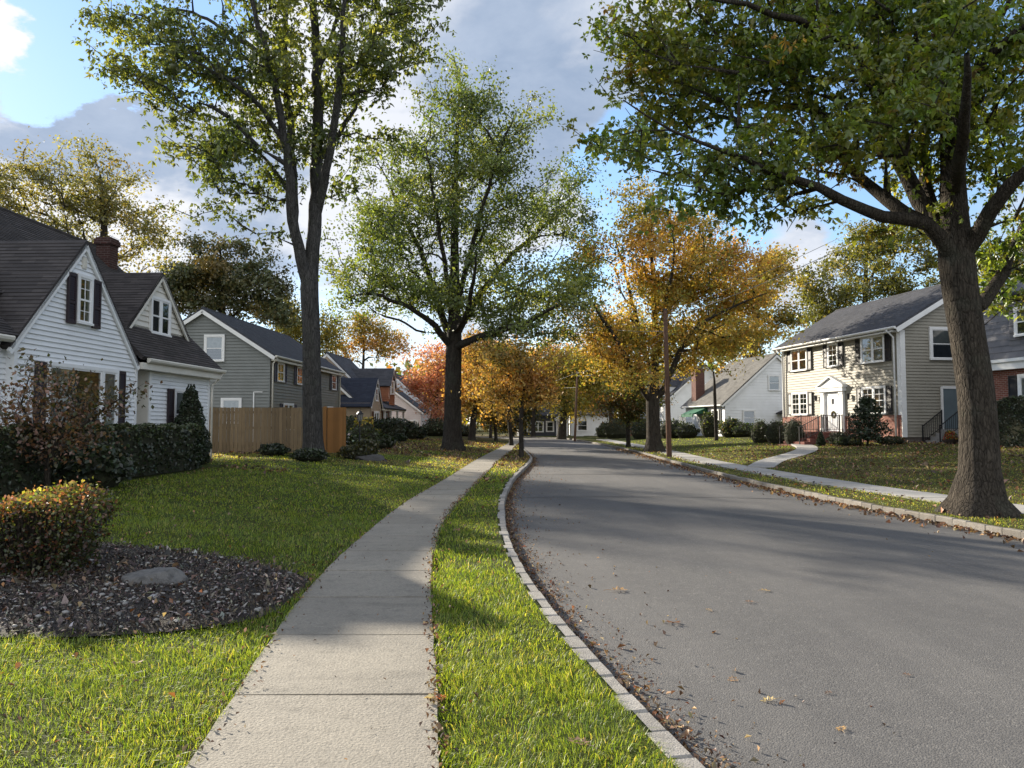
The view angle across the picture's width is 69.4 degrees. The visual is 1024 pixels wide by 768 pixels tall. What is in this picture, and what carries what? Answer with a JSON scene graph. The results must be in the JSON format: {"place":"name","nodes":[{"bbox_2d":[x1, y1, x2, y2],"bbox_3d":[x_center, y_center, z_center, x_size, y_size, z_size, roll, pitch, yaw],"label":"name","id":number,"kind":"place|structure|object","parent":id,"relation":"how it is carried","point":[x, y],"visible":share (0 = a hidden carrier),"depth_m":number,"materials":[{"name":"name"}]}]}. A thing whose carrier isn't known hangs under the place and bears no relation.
{"place":"outdoors","nodes":[
{"label":"outdoors","id":0,"kind":"place"},
{"bbox_2d":[185,439,518,767],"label":"sidewalk","id":1,"kind":"structure","parent":0,"point":[304,707],"depth_m":4.75,"materials":[{"name":"concrete"}]},
{"bbox_2d":[0,424,1023,767],"bbox_3d":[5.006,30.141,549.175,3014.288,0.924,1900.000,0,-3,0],"label":"ground","id":2,"kind":"structure","parent":0,"point":[498,540],"depth_m":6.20,"materials":[{"name":"green plant"}]},
{"bbox_2d":[0,347,162,492],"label":"flowering shrub","id":3,"kind":"object","parent":2,"relation":"on","point":[57,437],"visible":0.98,"depth_m":12.80,"materials":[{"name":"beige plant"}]},
{"bbox_2d":[57,443,138,488],"bbox_3d":[-7.977,1.546,14.139,1.430,0.854,1.559,0,-3,0],"label":"rhododendron","id":4,"kind":"object","parent":2,"relation":"on","point":[114,470],"visible":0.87,"depth_m":13.80,"materials":[{"name":"green plant"}]},
{"bbox_2d":[0,123,196,274],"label":"shade tree","id":5,"kind":"object","parent":2,"relation":"on","point":[104,205],"visible":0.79,"depth_m":45.96,"materials":[{"name":"green plant"}]},
{"bbox_2d":[0,421,204,494],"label":"hedge","id":6,"kind":"object","parent":2,"relation":"on","point":[152,448],"visible":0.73,"depth_m":15.98,"materials":[{"name":"green plant"}]},
{"bbox_2d":[0,206,226,457],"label":"white house","id":7,"kind":"structure","parent":2,"relation":"on","point":[77,302],"depth_m":17.48,"materials":[{"name":"white wood"}]},
{"bbox_2d":[45,361,119,424],"bbox_3d":[-9.642,0.396,16.689,0.105,1.614,2.570,0,-3,3],"label":"window","id":8,"kind":"structure","parent":7,"relation":"in","point":[103,374],"depth_m":16.90,"materials":[{"name":"white paint"}]},
{"bbox_2d":[76,273,93,325],"bbox_3d":[-9.647,-1.898,16.715,0.105,1.119,0.550,0,-3,3],"label":"window","id":9,"kind":"structure","parent":7,"relation":"in","point":[85,286],"depth_m":16.72,"materials":[{"name":"white paint"}]},
{"bbox_2d":[149,295,171,336],"bbox_3d":[-10.267,-1.963,21.629,0.105,1.096,1.110,0,-3,3],"label":"window","id":10,"kind":"structure","parent":7,"relation":"in","point":[160,308],"depth_m":21.57,"materials":[{"name":"white paint"}]},
{"bbox_2d":[173,388,185,417],"bbox_3d":[-9.564,0.875,21.523,0.105,1.465,1.070,0,-3,3],"label":"window","id":11,"kind":"structure","parent":7,"relation":"in","point":[178,392],"depth_m":21.24,"materials":[{"name":"white paint"}]},
{"bbox_2d":[0,539,311,637],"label":"mulch bed","id":12,"kind":"object","parent":2,"relation":"on","point":[54,631],"visible":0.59,"depth_m":6.15,"materials":[{"name":"brown wood"}]},
{"bbox_2d":[0,476,122,578],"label":"clipped bush","id":13,"kind":"object","parent":12,"relation":"on","point":[54,546],"visible":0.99,"depth_m":6.86,"materials":[{"name":"green plant"}]},
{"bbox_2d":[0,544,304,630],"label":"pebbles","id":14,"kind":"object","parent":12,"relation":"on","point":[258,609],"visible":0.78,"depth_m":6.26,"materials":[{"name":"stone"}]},
{"bbox_2d":[121,567,188,584],"bbox_3d":[-3.295,1.831,6.884,0.645,0.255,0.397,9,-4,-7],"label":"boulder","id":15,"kind":"object","parent":12,"relation":"on","point":[160,575],"visible":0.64,"depth_m":6.82,"materials":[{"name":"grey stone"}]},
{"bbox_2d":[174,384,212,464],"bbox_3d":[-9.119,1.133,20.894,1.289,2.286,1.210,0,-3,0],"label":"conical evergreen","id":16,"kind":"object","parent":2,"relation":"on","point":[191,410],"visible":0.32,"depth_m":20.80,"materials":[{"name":"green plant"}]},
{"bbox_2d":[148,229,301,335],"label":"evergreen tree","id":17,"kind":"object","parent":2,"relation":"on","point":[224,281],"visible":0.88,"depth_m":61.76,"materials":[{"name":"green plant"}]},
{"bbox_2d":[183,307,345,441],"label":"grey house","id":18,"kind":"structure","parent":2,"relation":"on","point":[261,366],"depth_m":40.28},
{"bbox_2d":[204,334,224,361],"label":"window","id":19,"kind":"structure","parent":18,"relation":"in","point":[212,342],"depth_m":40.25,"materials":[{"name":"grey glass"}]},
{"bbox_2d":[221,398,241,423],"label":"window","id":20,"kind":"structure","parent":18,"relation":"in","point":[225,402],"depth_m":40.03,"materials":[{"name":"white paint"}]},
{"bbox_2d":[277,362,284,382],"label":"window","id":21,"kind":"structure","parent":18,"relation":"in","point":[281,373],"depth_m":41.67,"materials":[{"name":"white glass"}]},
{"bbox_2d":[70,0,459,459],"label":"shade tree","id":22,"kind":"object","parent":2,"relation":"on","point":[276,76],"visible":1,"depth_m":25.79,"materials":[{"name":"green plant"}]},
{"bbox_2d":[256,443,290,455],"bbox_3d":[-8.539,2.331,26.511,1.200,0.483,1.091,-1,-3,24],"label":"garden shrub","id":23,"kind":"object","parent":2,"relation":"on","point":[274,449],"visible":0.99,"depth_m":26.24,"materials":[{"name":"green plant"}]},
{"bbox_2d":[209,406,345,452],"bbox_3d":[-9.111,1.881,28.646,5.567,2.020,0.524,0,-3,3],"label":"plank fence","id":24,"kind":"object","parent":2,"relation":"on","point":[334,427],"visible":0.7,"depth_m":28.59,"materials":[{"name":"brown wood"}]},
{"bbox_2d":[264,294,352,356],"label":"shade tree","id":25,"kind":"object","parent":2,"relation":"on","point":[329,333],"visible":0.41,"depth_m":87.75,"materials":[{"name":"green plant"}]},
{"bbox_2d":[289,447,329,461],"bbox_3d":[-6.789,2.349,24.827,1.258,0.475,1.194,2,-4,-31],"label":"garden shrub","id":26,"kind":"object","parent":2,"relation":"on","point":[307,454],"visible":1,"depth_m":24.50,"materials":[{"name":"green plant"}]},
{"bbox_2d":[346,414,357,432],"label":"garden shrub","id":27,"kind":"object","parent":2,"relation":"on","point":[350,422],"visible":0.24,"depth_m":35.71,"materials":[{"name":"green plant"}]},
{"bbox_2d":[346,433,362,445],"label":"garden shrub","id":28,"kind":"object","parent":2,"relation":"on","point":[351,438],"visible":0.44,"depth_m":31.17,"materials":[{"name":"green plant"}]},
{"bbox_2d":[336,444,373,459],"bbox_3d":[-5.742,2.485,27.217,1.189,0.575,1.195,-2,-4,38],"label":"garden shrub","id":29,"kind":"object","parent":2,"relation":"on","point":[353,451],"visible":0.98,"depth_m":26.90,"materials":[{"name":"green plant"}]},
{"bbox_2d":[322,352,405,420],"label":"tan house","id":30,"kind":"structure","parent":2,"relation":"on","point":[368,392],"depth_m":60.66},
{"bbox_2d":[346,416,381,440],"bbox_3d":[-6.786,2.259,33.948,1.642,1.564,1.424,0,-3,0],"label":"garden shrub","id":31,"kind":"object","parent":2,"relation":"on","point":[368,430],"visible":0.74,"depth_m":33.63,"materials":[{"name":"green plant"}]},
{"bbox_2d":[354,437,380,454],"bbox_3d":[-5.693,2.471,28.920,1.036,0.782,1.021,-1,-3,25],"label":"garden shrub","id":32,"kind":"object","parent":2,"relation":"on","point":[370,442],"visible":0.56,"depth_m":28.76,"materials":[{"name":"green plant"}]},
{"bbox_2d":[325,308,416,367],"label":"shade tree","id":33,"kind":"object","parent":2,"relation":"on","point":[382,338],"visible":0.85,"depth_m":91.98,"materials":[{"name":"yellow plant"}]},
{"bbox_2d":[355,454,386,461],"bbox_3d":[-5.104,2.727,26.922,1.209,0.400,0.744,9,-3,0],"label":"boulder","id":34,"kind":"object","parent":2,"relation":"on","point":[376,457],"visible":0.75,"depth_m":26.69,"materials":[{"name":"grey stone"}]},
{"bbox_2d":[377,433,399,448],"bbox_3d":[-6.382,2.801,36.416,1.555,0.769,1.468,3,-4,-41],"label":"garden shrub","id":35,"kind":"object","parent":2,"relation":"on","point":[387,441],"visible":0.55,"depth_m":36.03,"materials":[{"name":"green plant"}]},
{"bbox_2d":[375,417,409,436],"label":"round bush","id":36,"kind":"object","parent":2,"relation":"on","point":[391,426],"visible":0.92,"depth_m":50.31,"materials":[{"name":"green plant"}]},
{"bbox_2d":[392,433,407,441],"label":"round bush","id":37,"kind":"object","parent":2,"relation":"on","point":[400,437],"visible":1,"depth_m":46.13,"materials":[{"name":"green plant"}]},
{"bbox_2d":[402,418,420,438],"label":"round bush","id":38,"kind":"object","parent":2,"relation":"on","point":[413,432],"visible":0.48,"depth_m":51.99,"materials":[{"name":"green plant"}]},
{"bbox_2d":[392,371,443,426],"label":"pale house","id":39,"kind":"structure","parent":2,"relation":"on","point":[405,401],"depth_m":78.09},
{"bbox_2d":[422,418,443,435],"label":"round bush","id":40,"kind":"object","parent":2,"relation":"on","point":[432,427],"visible":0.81,"depth_m":65.14,"materials":[{"name":"green plant"}]},
{"bbox_2d":[395,337,483,423],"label":"maple tree","id":41,"kind":"object","parent":2,"relation":"on","point":[418,386],"visible":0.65,"depth_m":68.27,"materials":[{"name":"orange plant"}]},
{"bbox_2d":[292,36,636,450],"bbox_3d":[-2.554,-7.729,40.139,18.872,22.969,14.040,0,-3,0],"label":"shade tree","id":42,"kind":"object","parent":2,"relation":"on","point":[489,159],"visible":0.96,"depth_m":39.24,"materials":[{"name":"green plant"}]},
{"bbox_2d":[461,424,479,436],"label":"round bush","id":43,"kind":"object","parent":2,"relation":"on","point":[465,430],"visible":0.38,"depth_m":70.92,"materials":[{"name":"green plant"}]},
{"bbox_2d":[436,322,518,440],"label":"maple tree","id":44,"kind":"object","parent":2,"relation":"on","point":[468,402],"visible":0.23,"depth_m":59.53,"materials":[{"name":"orange plant"}]},
{"bbox_2d":[440,347,538,444],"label":"street tree","id":45,"kind":"object","parent":2,"relation":"on","point":[464,372],"visible":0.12,"depth_m":51.43,"materials":[{"name":"orange plant"}]},
{"bbox_2d":[464,396,518,440],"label":"street tree","id":46,"kind":"object","parent":2,"relation":"on","point":[492,418],"visible":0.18,"depth_m":62.52,"materials":[{"name":"orange plant"}]},
{"bbox_2d":[467,402,547,436],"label":"background tree","id":47,"kind":"object","parent":2,"relation":"on","point":[527,414],"visible":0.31,"depth_m":94.49,"materials":[{"name":"orange plant"}]},
{"bbox_2d":[0,438,1023,767],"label":"leaf litter","id":48,"kind":"object","parent":2,"relation":"on","point":[574,624],"visible":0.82,"depth_m":12.05,"materials":[{"name":"brown plant"}]},
{"bbox_2d":[451,332,586,457],"bbox_3d":[0.211,0.518,34.087,5.998,6.024,4.322,1,-3,-15],"label":"street tree","id":49,"kind":"object","parent":2,"relation":"on","point":[529,380],"visible":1,"depth_m":33.68,"materials":[{"name":"orange plant"}]},
{"bbox_2d":[517,400,569,435],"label":"bay window house","id":50,"kind":"structure","parent":2,"relation":"on","point":[550,427],"depth_m":99.03,"materials":[{"name":"wood"}]},
{"bbox_2d":[370,358,728,431],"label":"distant woods","id":51,"kind":"object","parent":2,"relation":"on","point":[406,364],"depth_m":143.59,"materials":[{"name":"orange plant"}]},
{"bbox_2d":[521,331,581,436],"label":"background tree","id":52,"kind":"object","parent":2,"relation":"on","point":[533,430],"visible":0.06,"depth_m":91.61,"materials":[{"name":"orange plant"}]},
{"bbox_2d":[520,345,617,439],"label":"maple tree","id":53,"kind":"object","parent":2,"relation":"on","point":[566,410],"visible":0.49,"depth_m":75.22,"materials":[{"name":"orange plant"}]},
{"bbox_2d":[574,371,579,440],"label":"utility pole","id":54,"kind":"object","parent":2,"relation":"on","point":[575,422],"visible":0.79,"depth_m":67.89,"materials":[{"name":"brown wood"}]},
{"bbox_2d":[568,401,613,435],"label":"garage house","id":55,"kind":"structure","parent":2,"relation":"on","point":[588,426],"depth_m":100.70,"materials":[{"name":"white"}]},
{"bbox_2d":[577,420,587,430],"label":"window","id":56,"kind":"structure","parent":55,"relation":"in","point":[581,426],"depth_m":100.71,"materials":[{"name":"white paint"}]},
{"bbox_2d":[481,437,704,767],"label":"kerb","id":57,"kind":"structure","parent":2,"relation":"on","point":[676,749],"depth_m":4.99,"materials":[{"name":"concrete"}]},
{"bbox_2d":[594,423,606,437],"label":"yard bush","id":58,"kind":"object","parent":2,"relation":"on","point":[599,431],"visible":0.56,"depth_m":87.38,"materials":[{"name":"green plant"}]},
{"bbox_2d":[566,302,658,419],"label":"background tree","id":59,"kind":"object","parent":2,"relation":"on","point":[640,320],"visible":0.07,"depth_m":87.18,"materials":[{"name":"orange plant"}]},
{"bbox_2d":[602,416,630,438],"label":"yard bush","id":60,"kind":"object","parent":2,"relation":"on","point":[616,431],"visible":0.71,"depth_m":72.99,"materials":[{"name":"green plant"}]},
{"bbox_2d":[578,351,677,446],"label":"street tree","id":61,"kind":"object","parent":2,"relation":"on","point":[627,406],"visible":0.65,"depth_m":48.67,"materials":[{"name":"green plant"}]},
{"bbox_2d":[630,419,645,438],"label":"yard bush","id":62,"kind":"object","parent":2,"relation":"on","point":[638,432],"visible":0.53,"depth_m":65.24,"materials":[{"name":"green plant"}]},
{"bbox_2d":[663,308,671,456],"bbox_3d":[7.335,0.019,34.847,0.376,7.199,0.275,0,-3,0],"label":"utility pole","id":63,"kind":"object","parent":2,"relation":"on","point":[667,403],"visible":0.83,"depth_m":34.76,"materials":[{"name":"brown wood"}]},
{"bbox_2d":[667,175,992,318],"bbox_3d":[9.876,-4.814,18.677,0.021,1.972,33.219,0,-3,-9],"label":"overhead wire","id":64,"kind":"object","parent":63,"relation":"attached to","point":[788,272],"visible":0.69,"depth_m":24.44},
{"bbox_2d":[666,145,1021,312],"bbox_3d":[9.826,-5.036,18.689,0.015,1.761,33.202,0,-3,-9],"label":"overhead wire","id":65,"kind":"object","parent":63,"relation":"attached to","point":[784,263],"visible":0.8,"depth_m":24.08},
{"bbox_2d":[660,418,684,437],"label":"yard bush","id":66,"kind":"object","parent":2,"relation":"on","point":[674,423],"visible":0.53,"depth_m":61.32,"materials":[{"name":"green plant"}]},
{"bbox_2d":[547,171,811,451],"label":"maple tree","id":67,"kind":"object","parent":2,"relation":"on","point":[671,291],"visible":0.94,"depth_m":40.09,"materials":[{"name":"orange plant"}]},
{"bbox_2d":[643,364,715,425],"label":"white dormer house","id":68,"kind":"structure","parent":2,"relation":"on","point":[681,390],"depth_m":76.38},
{"bbox_2d":[674,422,700,437],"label":"yard bush","id":69,"kind":"object","parent":2,"relation":"on","point":[685,430],"visible":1,"depth_m":59.39,"materials":[{"name":"green plant"}]},
{"bbox_2d":[699,411,720,436],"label":"yard bush","id":70,"kind":"object","parent":2,"relation":"on","point":[706,425],"visible":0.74,"depth_m":57.52,"materials":[{"name":"green plant"}]},
{"bbox_2d":[688,324,758,440],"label":"street tree","id":71,"kind":"object","parent":2,"relation":"on","point":[716,438],"visible":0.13,"depth_m":50.85,"materials":[{"name":"orange plant"}]},
{"bbox_2d":[718,416,742,436],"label":"yard bush","id":72,"kind":"object","parent":2,"relation":"on","point":[725,426],"visible":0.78,"depth_m":54.47,"materials":[{"name":"green plant"}]},
{"bbox_2d":[680,353,782,435],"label":"cape house","id":73,"kind":"structure","parent":2,"relation":"on","point":[752,393],"depth_m":58.32,"materials":[{"name":"white"}]},
{"bbox_2d":[743,410,755,424],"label":"window","id":74,"kind":"structure","parent":73,"relation":"in","point":[749,416],"depth_m":57.85,"materials":[{"name":"white glass"}]},
{"bbox_2d":[768,375,780,390],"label":"window","id":75,"kind":"structure","parent":73,"relation":"in","point":[773,380],"depth_m":58.27,"materials":[{"name":"white glass"}]},
{"bbox_2d":[729,422,753,436],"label":"yard bush","id":76,"kind":"object","parent":2,"relation":"on","point":[740,430],"visible":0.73,"depth_m":53.35,"materials":[{"name":"green plant"}]},
{"bbox_2d":[476,436,1023,538],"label":"kerb","id":77,"kind":"structure","parent":2,"relation":"on","point":[1010,532],"depth_m":14.86,"materials":[{"name":"grey concrete"}]},
{"bbox_2d":[703,241,812,370],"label":"shade tree","id":78,"kind":"object","parent":2,"relation":"on","point":[784,316],"visible":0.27,"depth_m":73.94,"materials":[{"name":"green plant"}]},
{"bbox_2d":[748,418,767,442],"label":"foundation shrub","id":79,"kind":"object","parent":2,"relation":"on","point":[757,430],"visible":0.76,"depth_m":43.55,"materials":[{"name":"green plant"}]},
{"bbox_2d":[763,419,784,442],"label":"foundation shrub","id":80,"kind":"object","parent":2,"relation":"on","point":[772,432],"visible":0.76,"depth_m":41.56,"materials":[{"name":"green plant"}]},
{"bbox_2d":[747,444,817,467],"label":"front walk","id":81,"kind":"structure","parent":2,"relation":"on","point":[799,451],"depth_m":29.88,"materials":[{"name":"concrete"}]},
{"bbox_2d":[557,0,1023,517],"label":"shade tree","id":82,"kind":"object","parent":2,"relation":"on","point":[938,84],"visible":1,"depth_m":12.93,"materials":[{"name":"green plant"}]},
{"bbox_2d":[781,418,805,443],"bbox_3d":[14.884,2.496,39.127,1.172,1.420,1.246,2,-3,-31],"label":"foundation shrub","id":83,"kind":"object","parent":2,"relation":"on","point":[791,432],"visible":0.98,"depth_m":38.82,"materials":[{"name":"green plant"}]},
{"bbox_2d":[816,431,825,445],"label":"foundation shrub","id":84,"kind":"object","parent":2,"relation":"on","point":[820,440],"visible":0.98,"depth_m":36.00,"materials":[{"name":"green plant"}]},
{"bbox_2d":[825,431,848,445],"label":"foundation shrub","id":85,"kind":"object","parent":2,"relation":"on","point":[831,439],"visible":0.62,"depth_m":35.35,"materials":[{"name":"green plant"}]},
{"bbox_2d":[834,437,849,445],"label":"foundation shrub","id":86,"kind":"object","parent":2,"relation":"on","point":[841,441],"visible":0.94,"depth_m":34.30,"materials":[{"name":"green plant"}]},
{"bbox_2d":[774,215,939,326],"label":"shade tree","id":87,"kind":"object","parent":2,"relation":"on","point":[823,306],"visible":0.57,"depth_m":63.67,"materials":[{"name":"green plant"}]},
{"bbox_2d":[845,395,893,445],"bbox_3d":[16.130,1.673,33.406,2.079,2.355,1.864,0,-3,0],"label":"layered conifer","id":88,"kind":"object","parent":2,"relation":"on","point":[868,413],"visible":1,"depth_m":33.12,"materials":[{"name":"green plant"}]},
{"bbox_2d":[772,281,982,445],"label":"beige house","id":89,"kind":"structure","parent":2,"relation":"on","point":[892,355],"depth_m":36.19,"materials":[{"name":"beige wood"}]},
{"bbox_2d":[790,348,806,371],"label":"window","id":90,"kind":"structure","parent":89,"relation":"in","point":[798,357],"depth_m":42.28,"materials":[{"name":"white paint"}]},
{"bbox_2d":[791,392,807,415],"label":"window","id":91,"kind":"structure","parent":89,"relation":"in","point":[799,400],"depth_m":42.15,"materials":[{"name":"white paint"}]},
{"bbox_2d":[827,342,837,367],"bbox_3d":[16.959,-1.532,39.122,0.105,1.274,0.900,1,-3,-10],"label":"window","id":92,"kind":"structure","parent":89,"relation":"in","point":[832,349],"depth_m":39.12,"materials":[{"name":"white paint"}]},
{"bbox_2d":[828,392,838,430],"bbox_3d":[16.931,1.473,39.005,0.125,2.020,0.900,1,-3,-10],"label":"door","id":93,"kind":"structure","parent":89,"relation":"in","point":[833,398],"depth_m":38.91,"materials":[{"name":"white paint"}]},
{"bbox_2d":[860,334,885,363],"bbox_3d":[17.513,-1.693,35.968,0.105,1.344,1.770,1,-3,-10],"label":"window","id":94,"kind":"structure","parent":89,"relation":"in","point":[872,349],"depth_m":35.92,"materials":[{"name":"glass"}]},
{"bbox_2d":[861,385,885,413],"bbox_3d":[17.513,0.794,35.837,0.105,1.364,1.770,1,-3,-10],"label":"window","id":95,"kind":"structure","parent":89,"relation":"in","point":[878,392],"depth_m":35.52,"materials":[{"name":"white paint"}]},
{"bbox_2d":[929,327,951,359],"bbox_3d":[20.060,-1.885,34.441,1.360,1.551,0.105,1,-3,-10],"label":"window","id":96,"kind":"structure","parent":89,"relation":"in","point":[939,342],"depth_m":34.43,"materials":[{"name":"glass"}]},
{"bbox_2d":[943,389,957,428],"bbox_3d":[20.449,1.146,34.390,0.900,1.850,0.030,1,-3,-10],"label":"side door","id":97,"kind":"structure","parent":89,"relation":"in","point":[949,395],"depth_m":34.37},
{"bbox_2d":[875,435,904,444],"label":"foundation shrub","id":98,"kind":"object","parent":2,"relation":"on","point":[889,440],"visible":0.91,"depth_m":32.75,"materials":[{"name":"green plant"}]},
{"bbox_2d":[942,430,958,443],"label":"shrub","id":99,"kind":"object","parent":2,"relation":"on","point":[948,438],"visible":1,"depth_m":32.00,"materials":[{"name":"orange plant"}]},
{"bbox_2d":[976,211,1023,287],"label":"shade tree","id":100,"kind":"object","parent":2,"relation":"on","point":[1019,262],"visible":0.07,"depth_m":52.54,"materials":[{"name":"green plant"}]},
{"bbox_2d":[983,281,1023,409],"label":"brick house","id":101,"kind":"structure","parent":2,"relation":"on","point":[1005,338],"depth_m":28.24,"materials":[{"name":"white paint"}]},
{"bbox_2d":[1013,306,1023,336],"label":"window","id":102,"kind":"structure","parent":101,"relation":"in","point":[1018,323],"depth_m":27.65,"materials":[{"name":"white paint"}]},
{"bbox_2d":[1017,374,1023,395],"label":"window","id":103,"kind":"structure","parent":101,"relation":"in","point":[1020,377],"depth_m":27.65,"materials":[{"name":"white paint"}]},
{"bbox_2d":[996,395,1023,447],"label":"hedge","id":104,"kind":"object","parent":2,"relation":"on","point":[1010,410],"visible":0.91,"depth_m":27.05,"materials":[{"name":"green plant"}]},
{"bbox_2d":[0,0,1023,423],"label":"sky","id":105,"kind":"structure","parent":0,"point":[44,88],"materials":[{"name":"blue"}]},
{"bbox_2d":[505,438,1023,767],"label":"road","id":106,"kind":"structure","parent":0,"point":[857,612],"depth_m":6.64,"materials":[{"name":"grey asphalt"}]},
{"bbox_2d":[596,439,1023,514],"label":"sidewalk","id":107,"kind":"structure","parent":0,"point":[883,490],"depth_m":20.28,"materials":[{"name":"concrete"}]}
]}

